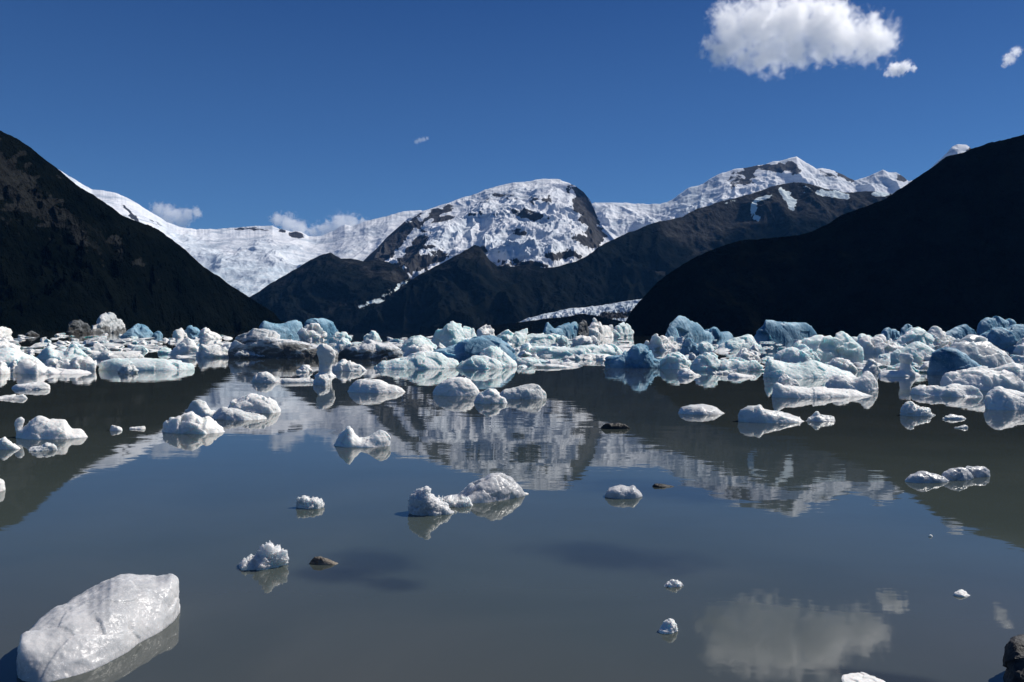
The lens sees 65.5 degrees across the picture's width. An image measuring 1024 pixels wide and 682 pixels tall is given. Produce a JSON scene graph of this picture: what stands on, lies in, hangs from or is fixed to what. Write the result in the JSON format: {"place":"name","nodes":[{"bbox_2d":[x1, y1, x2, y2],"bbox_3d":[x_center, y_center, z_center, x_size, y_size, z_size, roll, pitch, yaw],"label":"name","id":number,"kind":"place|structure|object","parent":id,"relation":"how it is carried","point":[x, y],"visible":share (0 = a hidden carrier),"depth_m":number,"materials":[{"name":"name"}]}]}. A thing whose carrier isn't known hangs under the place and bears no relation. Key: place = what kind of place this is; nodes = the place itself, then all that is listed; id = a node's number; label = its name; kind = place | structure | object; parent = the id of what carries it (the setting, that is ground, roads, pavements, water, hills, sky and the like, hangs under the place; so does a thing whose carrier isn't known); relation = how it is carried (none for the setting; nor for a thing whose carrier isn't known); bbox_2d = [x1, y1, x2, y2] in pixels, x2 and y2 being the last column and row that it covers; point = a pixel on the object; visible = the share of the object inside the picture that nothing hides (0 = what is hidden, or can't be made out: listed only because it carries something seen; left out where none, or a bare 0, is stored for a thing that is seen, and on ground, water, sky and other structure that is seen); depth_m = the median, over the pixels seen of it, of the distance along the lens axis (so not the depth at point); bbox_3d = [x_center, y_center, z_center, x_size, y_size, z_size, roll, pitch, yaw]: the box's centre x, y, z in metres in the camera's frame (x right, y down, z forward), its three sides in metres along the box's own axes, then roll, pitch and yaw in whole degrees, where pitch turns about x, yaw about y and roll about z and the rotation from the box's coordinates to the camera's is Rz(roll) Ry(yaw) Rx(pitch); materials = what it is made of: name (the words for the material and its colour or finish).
{"place":"outdoors","nodes":[
{"label":"outdoors","id":0,"kind":"place"},
{"bbox_2d":[0,130,285,331],"bbox_3d":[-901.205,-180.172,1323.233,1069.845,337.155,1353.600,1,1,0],"label":"mountain","id":1,"kind":"structure","parent":0,"point":[70,250],"depth_m":932.20,"materials":[{"name":"stone"}]},
{"bbox_2d":[58,169,421,296],"bbox_3d":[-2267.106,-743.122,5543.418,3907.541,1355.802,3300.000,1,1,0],"label":"snow mountain","id":2,"kind":"structure","parent":0,"point":[249,261],"depth_m":5685.23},
{"bbox_2d":[250,253,410,331],"bbox_3d":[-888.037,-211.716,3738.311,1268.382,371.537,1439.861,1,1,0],"label":"hill","id":3,"kind":"structure","parent":0,"point":[343,295],"depth_m":3270.01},
{"bbox_2d":[364,179,613,278],"bbox_3d":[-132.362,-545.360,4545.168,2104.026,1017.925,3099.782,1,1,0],"label":"snow mountain","id":4,"kind":"structure","parent":0,"point":[544,223],"depth_m":4324.43,"materials":[{"name":"snow"}]},
{"bbox_2d":[345,245,664,332],"bbox_3d":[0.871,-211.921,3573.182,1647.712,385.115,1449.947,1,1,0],"label":"hill","id":5,"kind":"structure","parent":0,"point":[472,276],"depth_m":3073.58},
{"bbox_2d":[0,331,1023,681],"bbox_3d":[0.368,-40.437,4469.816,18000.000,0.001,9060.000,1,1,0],"label":"lake","id":6,"kind":"structure","parent":0,"point":[806,551],"depth_m":7.44,"materials":[{"name":"liquid"}]},
{"bbox_2d":[0,437,20,449],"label":"iceberg","id":7,"kind":"object","parent":6,"relation":"on","point":[5,443],"visible":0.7,"depth_m":11.89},
{"bbox_2d":[0,347,40,363],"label":"iceberg","id":8,"kind":"object","parent":6,"relation":"on","point":[8,355],"visible":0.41,"depth_m":41.63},
{"bbox_2d":[11,382,49,389],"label":"ice floe","id":9,"kind":"object","parent":6,"relation":"on","point":[35,386],"visible":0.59,"depth_m":23.79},
{"bbox_2d":[28,442,57,450],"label":"ice floe","id":10,"kind":"object","parent":6,"relation":"on","point":[46,446],"visible":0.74,"depth_m":11.82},
{"bbox_2d":[14,416,87,439],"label":"iceberg","id":11,"kind":"object","parent":6,"relation":"on","point":[39,427],"visible":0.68,"depth_m":13.13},
{"bbox_2d":[13,358,89,373],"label":"iceberg","id":12,"kind":"object","parent":6,"relation":"on","point":[28,366],"visible":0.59,"depth_m":32.22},
{"bbox_2d":[36,343,86,358],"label":"iceberg","id":13,"kind":"object","parent":6,"relation":"on","point":[73,350],"visible":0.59,"depth_m":48.30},
{"bbox_2d":[45,356,96,370],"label":"iceberg","id":14,"kind":"object","parent":6,"relation":"on","point":[87,363],"visible":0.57,"depth_m":35.05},
{"bbox_2d":[66,320,93,333],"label":"iceberg","id":15,"kind":"object","parent":6,"relation":"on","point":[78,327],"visible":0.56,"depth_m":322.42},
{"bbox_2d":[16,573,179,681],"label":"ice block","id":16,"kind":"object","parent":6,"relation":"on","point":[102,623],"depth_m":4.43,"materials":[{"name":"ice"}]},
{"bbox_2d":[91,312,125,332],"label":"iceberg","id":17,"kind":"object","parent":6,"relation":"on","point":[109,322],"visible":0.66,"depth_m":434.36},
{"bbox_2d":[88,350,143,358],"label":"ice floe","id":18,"kind":"object","parent":6,"relation":"on","point":[106,354],"visible":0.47,"depth_m":49.15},
{"bbox_2d":[117,364,138,372],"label":"ice chunk","id":19,"kind":"object","parent":6,"relation":"on","point":[126,368],"visible":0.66,"depth_m":33.19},
{"bbox_2d":[120,323,152,337],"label":"iceberg","id":20,"kind":"object","parent":6,"relation":"on","point":[140,330],"visible":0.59,"depth_m":194.24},
{"bbox_2d":[98,358,194,370],"bbox_3d":[-16.585,1.172,36.202,4.127,0.805,1.688,0,1,-12],"label":"ice floe","id":21,"kind":"object","parent":6,"relation":"on","point":[148,364],"visible":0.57,"depth_m":35.73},
{"bbox_2d":[167,337,198,354],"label":"iceberg","id":22,"kind":"object","parent":6,"relation":"on","point":[187,346],"visible":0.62,"depth_m":58.91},
{"bbox_2d":[162,411,224,433],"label":"iceberg","id":23,"kind":"object","parent":6,"relation":"on","point":[191,422],"visible":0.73,"depth_m":13.99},
{"bbox_2d":[185,399,214,417],"bbox_3d":[-6.384,1.490,16.521,0.757,0.560,0.498,0,1,-17],"label":"ice floe","id":24,"kind":"object","parent":6,"relation":"on","point":[199,407],"visible":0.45,"depth_m":16.41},
{"bbox_2d":[197,327,221,338],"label":"iceberg","id":25,"kind":"object","parent":6,"relation":"on","point":[205,333],"visible":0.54,"depth_m":169.23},
{"bbox_2d":[196,344,228,357],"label":"iceberg","id":26,"kind":"object","parent":6,"relation":"on","point":[211,352],"visible":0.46,"depth_m":53.88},
{"bbox_2d":[211,407,266,420],"bbox_3d":[-5.579,1.534,16.338,1.140,0.367,0.614,1,1,14],"label":"ice floe","id":27,"kind":"object","parent":6,"relation":"on","point":[223,413],"visible":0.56,"depth_m":16.18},
{"bbox_2d":[234,350,264,358],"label":"iceberg","id":28,"kind":"object","parent":6,"relation":"on","point":[244,354],"visible":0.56,"depth_m":52.40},
{"bbox_2d":[228,393,280,412],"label":"iceberg","id":29,"kind":"object","parent":6,"relation":"on","point":[253,403],"visible":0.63,"depth_m":17.52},
{"bbox_2d":[239,540,288,570],"bbox_3d":[-1.919,1.669,6.093,0.361,0.268,0.297,1,1,25],"label":"ice chunk","id":30,"kind":"object","parent":6,"relation":"on","point":[269,555],"visible":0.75,"depth_m":6.06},
{"bbox_2d":[259,320,302,336],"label":"iceberg","id":31,"kind":"object","parent":6,"relation":"on","point":[292,328],"visible":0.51,"depth_m":236.93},
{"bbox_2d":[252,371,312,382],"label":"iceberg","id":32,"kind":"object","parent":6,"relation":"on","point":[263,377],"visible":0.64,"depth_m":27.97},
{"bbox_2d":[228,328,338,358],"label":"iceberg","id":33,"kind":"object","parent":6,"relation":"on","point":[266,343],"visible":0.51,"depth_m":53.05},
{"bbox_2d":[296,495,324,508],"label":"ice chunk","id":34,"kind":"object","parent":6,"relation":"on","point":[305,501],"visible":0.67,"depth_m":8.12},
{"bbox_2d":[297,323,326,339],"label":"iceberg","id":35,"kind":"object","parent":6,"relation":"on","point":[313,331],"visible":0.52,"depth_m":170.63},
{"bbox_2d":[305,318,337,337],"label":"iceberg","id":36,"kind":"object","parent":6,"relation":"on","point":[328,327],"visible":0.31,"depth_m":218.34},
{"bbox_2d":[313,375,329,385],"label":"ice chunk","id":37,"kind":"object","parent":6,"relation":"on","point":[322,380],"visible":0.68,"depth_m":26.79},
{"bbox_2d":[309,556,337,564],"bbox_3d":[-1.463,1.715,6.187,0.227,0.081,0.093,1,1,0],"label":"stone","id":38,"kind":"object","parent":6,"relation":"on","point":[318,560],"visible":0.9,"depth_m":6.16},
{"bbox_2d":[315,343,335,376],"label":"iceberg","id":39,"kind":"object","parent":6,"relation":"on","point":[326,354],"visible":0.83,"depth_m":31.95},
{"bbox_2d":[328,332,351,343],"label":"iceberg","id":40,"kind":"object","parent":6,"relation":"on","point":[335,337],"visible":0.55,"depth_m":123.50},
{"bbox_2d":[332,359,366,370],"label":"ice floe","id":41,"kind":"object","parent":6,"relation":"on","point":[344,365],"visible":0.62,"depth_m":36.77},
{"bbox_2d":[334,426,390,447],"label":"iceberg","id":42,"kind":"object","parent":6,"relation":"on","point":[348,437],"visible":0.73,"depth_m":12.53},
{"bbox_2d":[338,339,403,358],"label":"iceberg","id":43,"kind":"object","parent":6,"relation":"on","point":[369,349],"visible":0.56,"depth_m":53.00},
{"bbox_2d":[348,378,404,392],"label":"iceberg","id":44,"kind":"object","parent":6,"relation":"on","point":[366,385],"visible":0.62,"depth_m":23.83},
{"bbox_2d":[374,350,458,368],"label":"iceberg","id":45,"kind":"object","parent":6,"relation":"on","point":[425,359],"visible":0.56,"depth_m":39.86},
{"bbox_2d":[399,335,436,349],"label":"iceberg","id":46,"kind":"object","parent":6,"relation":"on","point":[418,339],"visible":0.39,"depth_m":84.80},
{"bbox_2d":[403,344,432,355],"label":"ice floe","id":47,"kind":"object","parent":6,"relation":"on","point":[413,348],"visible":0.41,"depth_m":62.14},
{"bbox_2d":[408,486,453,515],"bbox_3d":[-0.817,1.647,7.979,0.430,0.385,0.328,0,1,-28],"label":"ice chunk","id":48,"kind":"object","parent":6,"relation":"on","point":[423,501],"visible":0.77,"depth_m":7.88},
{"bbox_2d":[431,321,475,346],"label":"iceberg","id":49,"kind":"object","parent":6,"relation":"on","point":[451,333],"visible":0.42,"depth_m":96.64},
{"bbox_2d":[437,495,472,506],"bbox_3d":[-0.630,1.688,8.330,0.465,0.152,0.230,1,1,0],"label":"ice chunk","id":50,"kind":"object","parent":6,"relation":"on","point":[462,501],"visible":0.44,"depth_m":8.28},
{"bbox_2d":[433,377,479,395],"bbox_3d":[-1.611,1.440,23.165,1.388,0.783,0.836,1,1,0],"label":"ice floe","id":51,"kind":"object","parent":6,"relation":"on","point":[457,386],"visible":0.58,"depth_m":22.92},
{"bbox_2d":[433,335,516,362],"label":"iceberg","id":52,"kind":"object","parent":6,"relation":"on","point":[463,350],"visible":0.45,"depth_m":47.41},
{"bbox_2d":[457,355,504,368],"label":"iceberg","id":53,"kind":"object","parent":6,"relation":"on","point":[479,362],"visible":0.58,"depth_m":40.43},
{"bbox_2d":[443,473,524,502],"bbox_3d":[-0.339,1.646,8.709,1.028,0.384,0.493,0,1,-29],"label":"ice chunk","id":54,"kind":"object","parent":6,"relation":"on","point":[492,487],"visible":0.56,"depth_m":8.61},
{"bbox_2d":[477,324,494,335],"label":"iceberg","id":55,"kind":"object","parent":6,"relation":"on","point":[486,329],"visible":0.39,"depth_m":167.01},
{"bbox_2d":[474,388,506,403],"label":"iceberg","id":56,"kind":"object","parent":6,"relation":"on","point":[489,396],"visible":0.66,"depth_m":20.44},
{"bbox_2d":[479,346,516,366],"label":"iceberg","id":57,"kind":"object","parent":6,"relation":"on","point":[500,355],"visible":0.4,"depth_m":42.76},
{"bbox_2d":[496,328,527,344],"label":"iceberg","id":58,"kind":"object","parent":6,"relation":"on","point":[515,338],"visible":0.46,"depth_m":122.10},
{"bbox_2d":[500,384,545,398],"bbox_3d":[0.283,1.497,22.201,1.375,0.613,0.661,1,1,0],"label":"ice floe","id":59,"kind":"object","parent":6,"relation":"on","point":[530,391],"visible":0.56,"depth_m":21.99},
{"bbox_2d":[515,357,541,364],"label":"ice floe","id":60,"kind":"object","parent":6,"relation":"on","point":[526,361],"visible":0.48,"depth_m":45.24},
{"bbox_2d":[525,333,560,344],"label":"iceberg","id":61,"kind":"object","parent":6,"relation":"on","point":[540,339],"visible":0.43,"depth_m":124.30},
{"bbox_2d":[543,322,578,336],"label":"iceberg","id":62,"kind":"object","parent":6,"relation":"on","point":[568,329],"visible":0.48,"depth_m":407.06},
{"bbox_2d":[520,343,622,354],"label":"ice floe","id":63,"kind":"object","parent":6,"relation":"on","point":[611,349],"visible":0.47,"depth_m":67.61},
{"bbox_2d":[561,354,599,359],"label":"ice floe","id":64,"kind":"object","parent":6,"relation":"on","point":[584,357],"visible":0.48,"depth_m":56.21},
{"bbox_2d":[571,335,602,345],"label":"iceberg","id":65,"kind":"object","parent":6,"relation":"on","point":[579,340],"visible":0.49,"depth_m":119.04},
{"bbox_2d":[588,318,613,337],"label":"iceberg","id":66,"kind":"object","parent":6,"relation":"on","point":[596,329],"visible":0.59,"depth_m":448.25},
{"bbox_2d":[612,322,633,336],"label":"iceberg","id":67,"kind":"object","parent":6,"relation":"on","point":[622,329],"visible":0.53,"depth_m":478.34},
{"bbox_2d":[605,485,641,498],"bbox_3d":[1.241,1.696,8.858,0.426,0.182,0.296,1,1,0],"label":"ice chunk","id":68,"kind":"object","parent":6,"relation":"on","point":[624,492],"visible":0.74,"depth_m":8.75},
{"bbox_2d":[604,343,661,367],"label":"iceberg","id":69,"kind":"object","parent":6,"relation":"on","point":[639,355],"visible":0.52,"depth_m":42.98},
{"bbox_2d":[644,334,681,350],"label":"iceberg","id":70,"kind":"object","parent":6,"relation":"on","point":[660,343],"visible":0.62,"depth_m":91.52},
{"bbox_2d":[659,618,677,633],"bbox_3d":[0.948,1.744,4.832,0.123,0.113,0.086,1,1,0],"label":"ice scrap","id":71,"kind":"object","parent":6,"relation":"on","point":[669,626],"visible":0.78,"depth_m":4.82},
{"bbox_2d":[659,352,690,368],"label":"iceberg","id":72,"kind":"object","parent":6,"relation":"on","point":[675,360],"visible":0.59,"depth_m":42.32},
{"bbox_2d":[680,338,698,354],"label":"iceberg","id":73,"kind":"object","parent":6,"relation":"on","point":[689,345],"visible":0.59,"depth_m":72.22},
{"bbox_2d":[665,316,732,337],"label":"iceberg","id":74,"kind":"object","parent":6,"relation":"on","point":[682,326],"visible":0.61,"depth_m":442.43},
{"bbox_2d":[678,404,723,414],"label":"ice floe","id":75,"kind":"object","parent":6,"relation":"on","point":[700,409],"visible":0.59,"depth_m":18.15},
{"bbox_2d":[690,352,720,370],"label":"iceberg","id":76,"kind":"object","parent":6,"relation":"on","point":[707,361],"visible":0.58,"depth_m":40.74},
{"bbox_2d":[698,341,714,354],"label":"iceberg","id":77,"kind":"object","parent":6,"relation":"on","point":[704,346],"visible":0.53,"depth_m":72.78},
{"bbox_2d":[718,334,761,348],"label":"iceberg","id":78,"kind":"object","parent":6,"relation":"on","point":[748,341],"visible":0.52,"depth_m":108.66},
{"bbox_2d":[718,357,762,370],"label":"iceberg","id":79,"kind":"object","parent":6,"relation":"on","point":[736,364],"visible":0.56,"depth_m":41.10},
{"bbox_2d":[732,347,760,360],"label":"iceberg","id":80,"kind":"object","parent":6,"relation":"on","point":[744,353],"visible":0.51,"depth_m":56.74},
{"bbox_2d":[738,404,803,422],"bbox_3d":[5.494,1.600,16.776,1.520,0.523,0.742,1,1,0],"label":"ice floe","id":81,"kind":"object","parent":6,"relation":"on","point":[759,413],"visible":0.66,"depth_m":16.54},
{"bbox_2d":[754,320,816,341],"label":"iceberg","id":82,"kind":"object","parent":6,"relation":"on","point":[771,331],"visible":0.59,"depth_m":243.29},
{"bbox_2d":[777,374,799,386],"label":"iceberg","id":83,"kind":"object","parent":6,"relation":"on","point":[785,379],"visible":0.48,"depth_m":28.07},
{"bbox_2d":[773,347,819,362],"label":"iceberg","id":84,"kind":"object","parent":6,"relation":"on","point":[791,355],"visible":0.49,"depth_m":50.57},
{"bbox_2d":[763,356,855,377],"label":"iceberg","id":85,"kind":"object","parent":6,"relation":"on","point":[805,369],"visible":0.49,"depth_m":34.59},
{"bbox_2d":[806,411,834,421],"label":"ice chunk","id":86,"kind":"object","parent":6,"relation":"on","point":[816,416],"visible":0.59,"depth_m":16.86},
{"bbox_2d":[771,383,870,397],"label":"iceberg","id":87,"kind":"object","parent":6,"relation":"on","point":[784,391],"visible":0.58,"depth_m":23.44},
{"bbox_2d":[792,331,863,363],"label":"iceberg","id":88,"kind":"object","parent":6,"relation":"on","point":[840,344],"visible":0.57,"depth_m":53.07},
{"bbox_2d":[826,357,857,370],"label":"iceberg","id":89,"kind":"object","parent":6,"relation":"on","point":[843,364],"visible":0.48,"depth_m":41.12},
{"bbox_2d":[825,371,877,390],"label":"iceberg","id":90,"kind":"object","parent":6,"relation":"on","point":[866,381],"visible":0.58,"depth_m":26.61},
{"bbox_2d":[841,672,884,681],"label":"ice chunk","id":91,"kind":"object","parent":6,"relation":"on","point":[858,677],"visible":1,"depth_m":4.18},
{"bbox_2d":[862,359,881,371],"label":"iceberg","id":92,"kind":"object","parent":6,"relation":"on","point":[871,365],"visible":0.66,"depth_m":40.33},
{"bbox_2d":[857,334,902,352],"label":"iceberg","id":93,"kind":"object","parent":6,"relation":"on","point":[879,343],"visible":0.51,"depth_m":87.84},
{"bbox_2d":[881,327,899,340],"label":"iceberg","id":94,"kind":"object","parent":6,"relation":"on","point":[892,334],"visible":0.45,"depth_m":352.06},
{"bbox_2d":[878,353,920,376],"bbox_3d":[17.783,1.178,36.483,2.336,1.241,1.027,0,1,-27],"label":"ice floe","id":95,"kind":"object","parent":6,"relation":"on","point":[906,369],"visible":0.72,"depth_m":36.21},
{"bbox_2d":[890,341,934,361],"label":"iceberg","id":96,"kind":"object","parent":6,"relation":"on","point":[917,350],"visible":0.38,"depth_m":58.18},
{"bbox_2d":[893,327,934,348],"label":"iceberg","id":97,"kind":"object","parent":6,"relation":"on","point":[911,335],"visible":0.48,"depth_m":123.79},
{"bbox_2d":[900,401,933,415],"bbox_3d":[9.358,1.626,18.354,0.856,0.494,0.466,1,1,0],"label":"ice chunk","id":98,"kind":"object","parent":6,"relation":"on","point":[909,408],"visible":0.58,"depth_m":18.21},
{"bbox_2d":[905,471,948,482],"bbox_3d":[5.188,1.717,9.960,0.574,0.189,0.284,1,1,0],"label":"ice chunk","id":99,"kind":"object","parent":6,"relation":"on","point":[922,477],"visible":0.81,"depth_m":9.87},
{"bbox_2d":[927,326,955,346],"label":"iceberg","id":100,"kind":"object","parent":6,"relation":"on","point":[940,336],"visible":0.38,"depth_m":148.28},
{"bbox_2d":[910,383,982,396],"bbox_3d":[13.473,1.593,24.722,1.993,0.551,1.138,1,1,24],"label":"ice floe","id":101,"kind":"object","parent":6,"relation":"on","point":[955,390],"visible":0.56,"depth_m":24.42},
{"bbox_2d":[927,347,981,374],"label":"iceberg","id":102,"kind":"object","parent":6,"relation":"on","point":[942,361],"visible":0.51,"depth_m":38.24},
{"bbox_2d":[941,467,973,480],"bbox_3d":[5.660,1.717,10.138,0.455,0.222,0.239,1,1,0],"label":"ice chunk","id":103,"kind":"object","parent":6,"relation":"on","point":[961,474],"visible":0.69,"depth_m":10.06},
{"bbox_2d":[946,324,975,339],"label":"iceberg","id":104,"kind":"object","parent":6,"relation":"on","point":[960,332],"visible":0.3,"depth_m":277.29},
{"bbox_2d":[965,466,989,477],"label":"ice chunk","id":105,"kind":"object","parent":6,"relation":"on","point":[978,471],"visible":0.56,"depth_m":10.29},
{"bbox_2d":[940,362,1023,390],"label":"iceberg","id":106,"kind":"object","parent":6,"relation":"on","point":[1005,376],"visible":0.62,"depth_m":27.46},
{"bbox_2d":[951,334,1014,367],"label":"iceberg","id":107,"kind":"object","parent":6,"relation":"on","point":[981,350],"visible":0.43,"depth_m":43.07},
{"bbox_2d":[976,316,1015,334],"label":"iceberg","id":108,"kind":"object","parent":6,"relation":"on","point":[986,324],"visible":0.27,"depth_m":217.04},
{"bbox_2d":[979,324,1023,350],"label":"iceberg","id":109,"kind":"object","parent":6,"relation":"on","point":[1007,338],"visible":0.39,"depth_m":106.57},
{"bbox_2d":[984,386,1023,409],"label":"iceberg","id":110,"kind":"object","parent":6,"relation":"on","point":[999,398],"visible":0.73,"depth_m":20.05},
{"bbox_2d":[1002,634,1023,681],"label":"rock","id":111,"kind":"object","parent":6,"relation":"on","point":[1013,660],"visible":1,"depth_m":4.14,"materials":[{"name":"black stone"}]},
{"bbox_2d":[0,0,1023,235],"label":"sky","id":112,"kind":"structure","parent":0,"point":[308,117],"materials":[{"name":"blue"}]},
{"bbox_2d":[474,314,624,333],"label":"moraine","id":113,"kind":"structure","parent":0,"point":[535,326],"depth_m":1953.77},
{"bbox_2d":[520,299,640,321],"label":"glacier","id":114,"kind":"object","parent":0,"point":[620,311],"visible":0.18,"depth_m":2300.85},
{"bbox_2d":[420,182,891,332],"bbox_3d":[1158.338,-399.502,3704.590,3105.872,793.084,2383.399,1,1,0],"label":"mountain","id":115,"kind":"structure","parent":0,"point":[646,252],"depth_m":3482.75,"materials":[{"name":"stone"}]},
{"bbox_2d":[592,144,970,238],"bbox_3d":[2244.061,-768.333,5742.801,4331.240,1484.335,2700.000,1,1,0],"label":"snow mountain","id":116,"kind":"structure","parent":0,"point":[616,220],"depth_m":6012.15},
{"bbox_2d":[625,135,1023,336],"bbox_3d":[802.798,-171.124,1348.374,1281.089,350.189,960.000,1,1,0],"label":"mountain","id":117,"kind":"structure","parent":0,"point":[940,244],"depth_m":1092.19,"materials":[{"name":"stone"}]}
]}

